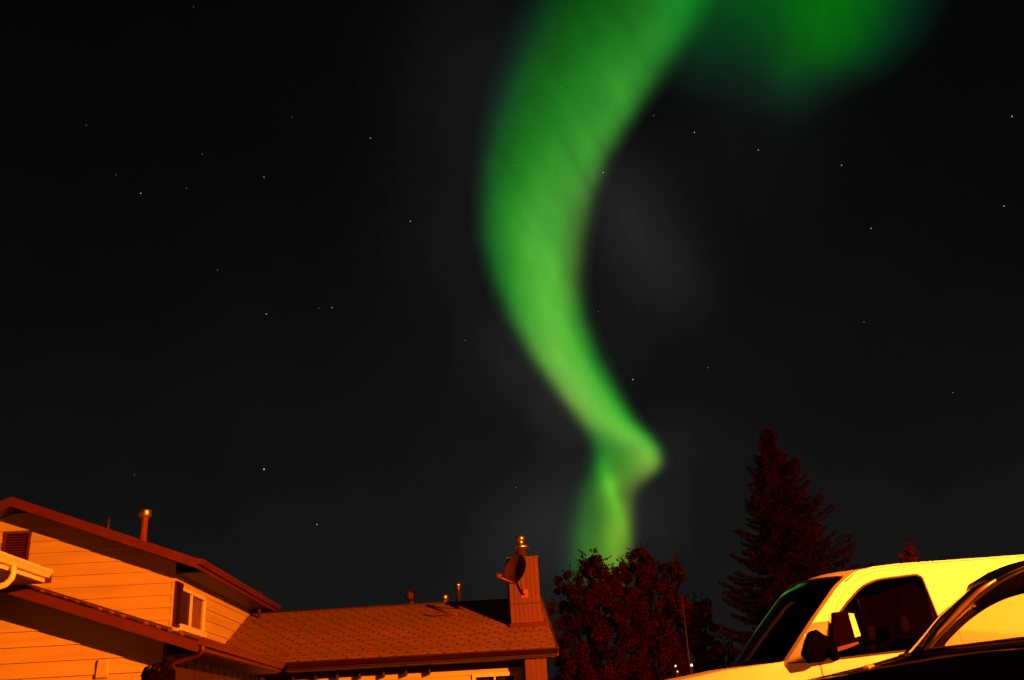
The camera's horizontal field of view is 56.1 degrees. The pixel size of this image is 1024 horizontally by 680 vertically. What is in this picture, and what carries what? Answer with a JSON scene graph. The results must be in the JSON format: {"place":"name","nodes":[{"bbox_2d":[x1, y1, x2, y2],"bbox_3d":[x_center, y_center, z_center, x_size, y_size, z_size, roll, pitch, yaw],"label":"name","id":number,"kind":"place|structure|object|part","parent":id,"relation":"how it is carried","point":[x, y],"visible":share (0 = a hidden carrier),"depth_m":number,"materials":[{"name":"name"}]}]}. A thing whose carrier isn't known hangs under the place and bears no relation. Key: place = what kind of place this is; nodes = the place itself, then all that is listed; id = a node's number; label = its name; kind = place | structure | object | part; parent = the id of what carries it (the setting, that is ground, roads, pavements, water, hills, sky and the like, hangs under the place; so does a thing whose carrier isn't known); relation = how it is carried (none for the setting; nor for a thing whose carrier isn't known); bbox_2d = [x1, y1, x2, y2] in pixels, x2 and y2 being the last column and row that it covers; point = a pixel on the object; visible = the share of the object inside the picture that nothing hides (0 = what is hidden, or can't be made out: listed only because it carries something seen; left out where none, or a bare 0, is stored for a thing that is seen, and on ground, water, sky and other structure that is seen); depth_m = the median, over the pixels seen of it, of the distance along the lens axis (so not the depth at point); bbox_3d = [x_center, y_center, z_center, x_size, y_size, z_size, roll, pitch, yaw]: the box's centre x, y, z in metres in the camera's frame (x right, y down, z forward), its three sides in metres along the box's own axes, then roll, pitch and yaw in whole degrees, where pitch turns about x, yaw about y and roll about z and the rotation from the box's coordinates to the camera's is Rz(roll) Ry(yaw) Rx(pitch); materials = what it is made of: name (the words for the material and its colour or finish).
{"place":"outdoors","nodes":[
{"label":"outdoors","id":0,"kind":"place"},
{"bbox_2d":[0,0,1023,679],"label":"sky","id":1,"kind":"structure","parent":0,"point":[427,177],"materials":[{"name":"black"}]},
{"bbox_2d":[667,555,1023,679],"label":"van","id":2,"kind":"object","parent":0,"point":[824,625],"visible":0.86,"depth_m":9.11,"materials":[{"name":"white paint"}]},
{"bbox_2d":[681,596,691,674],"bbox_3d":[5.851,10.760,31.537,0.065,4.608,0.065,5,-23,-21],"label":"vehicle antenna","id":3,"kind":"object","parent":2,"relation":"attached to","point":[686,635],"visible":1,"depth_m":31.89,"materials":[{"name":"black metal"}]},
{"bbox_3d":[3.464,2.982,8.946,1.513,1.717,0.220,-3,-22,-2],"label":"door","id":4,"kind":"part","parent":2,"relation":"part of","materials":[{"name":"white paint"}]},
{"bbox_2d":[807,560,1023,679],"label":"car","id":5,"kind":"object","parent":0,"point":[927,654],"visible":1,"depth_m":4.77,"materials":[{"name":"black paint"}]},
{"bbox_3d":[2.575,1.522,4.628,1.156,1.031,0.306,-12,-23,19],"label":"door","id":6,"kind":"part","parent":5,"relation":"part of","materials":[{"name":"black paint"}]},
{"bbox_3d":[3.195,2.055,6.049,1.156,1.028,0.306,-12,-23,19],"label":"door","id":7,"kind":"part","parent":5,"relation":"part of","materials":[{"name":"black paint"}]},
{"bbox_3d":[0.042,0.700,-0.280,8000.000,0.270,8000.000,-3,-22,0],"label":"ground","id":8,"kind":"structure","parent":0,"visible":0},
{"bbox_2d":[140,661,175,679],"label":"shrub","id":9,"kind":"object","parent":8,"relation":"on","point":[166,672],"visible":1,"depth_m":16.04,"materials":[{"name":"green plant"}]},
{"bbox_2d":[0,497,558,679],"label":"house","id":10,"kind":"structure","parent":8,"relation":"on","point":[81,599],"depth_m":21.65,"materials":[{"name":"orange wood"}]},
{"bbox_2d":[177,587,206,637],"bbox_3d":[-7.560,6.414,22.523,0.300,0.960,2.110,-2,-22,-3],"label":"window","id":11,"kind":"structure","parent":10,"relation":"in","point":[193,609],"depth_m":22.61,"materials":[{"name":"clear glass"}]},
{"bbox_2d":[472,671,516,679],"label":"window","id":12,"kind":"structure","parent":10,"relation":"in","point":[512,675],"depth_m":24.34,"materials":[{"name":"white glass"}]},
{"bbox_2d":[496,554,527,597],"bbox_3d":[-0.010,6.384,26.011,0.876,1.133,0.699,-2,-22,-3],"label":"satellite dish","id":13,"kind":"object","parent":10,"relation":"attached to","point":[515,569],"visible":1,"depth_m":26.12,"materials":[{"name":"brown paint"}]},
{"bbox_2d":[545,547,640,679],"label":"broadleaf tree","id":14,"kind":"object","parent":8,"relation":"on","point":[592,621],"visible":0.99,"depth_m":33.44,"materials":[{"name":"green plant"}]},
{"bbox_2d":[606,542,700,679],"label":"broadleaf tree","id":15,"kind":"object","parent":8,"relation":"on","point":[663,649],"visible":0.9,"depth_m":34.30,"materials":[{"name":"green plant"}]},
{"bbox_2d":[670,592,719,674],"bbox_3d":[6.818,12.121,35.850,2.026,5.393,1.742,-15,-25,27],"label":"broadleaf tree","id":16,"kind":"object","parent":8,"relation":"on","point":[697,639],"visible":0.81,"depth_m":36.01,"materials":[{"name":"green plant"}]},
{"bbox_2d":[707,634,734,669],"bbox_3d":[8.215,13.502,37.481,1.399,3.892,0.901,-3,-22,0],"label":"shrub","id":17,"kind":"object","parent":8,"relation":"on","point":[721,652],"visible":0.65,"depth_m":37.80,"materials":[{"name":"green plant"}]},
{"bbox_2d":[717,426,875,666],"bbox_3d":[9.540,7.797,32.169,5.760,10.360,5.992,-3,-22,0],"label":"spruce tree","id":18,"kind":"object","parent":8,"relation":"on","point":[779,505],"visible":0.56,"depth_m":32.07,"materials":[{"name":"green plant"}]},
{"bbox_2d":[896,542,919,563],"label":"broadleaf tree","id":19,"kind":"object","parent":8,"relation":"on","point":[910,557],"visible":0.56,"depth_m":44.98,"materials":[{"name":"green plant"}]}
]}

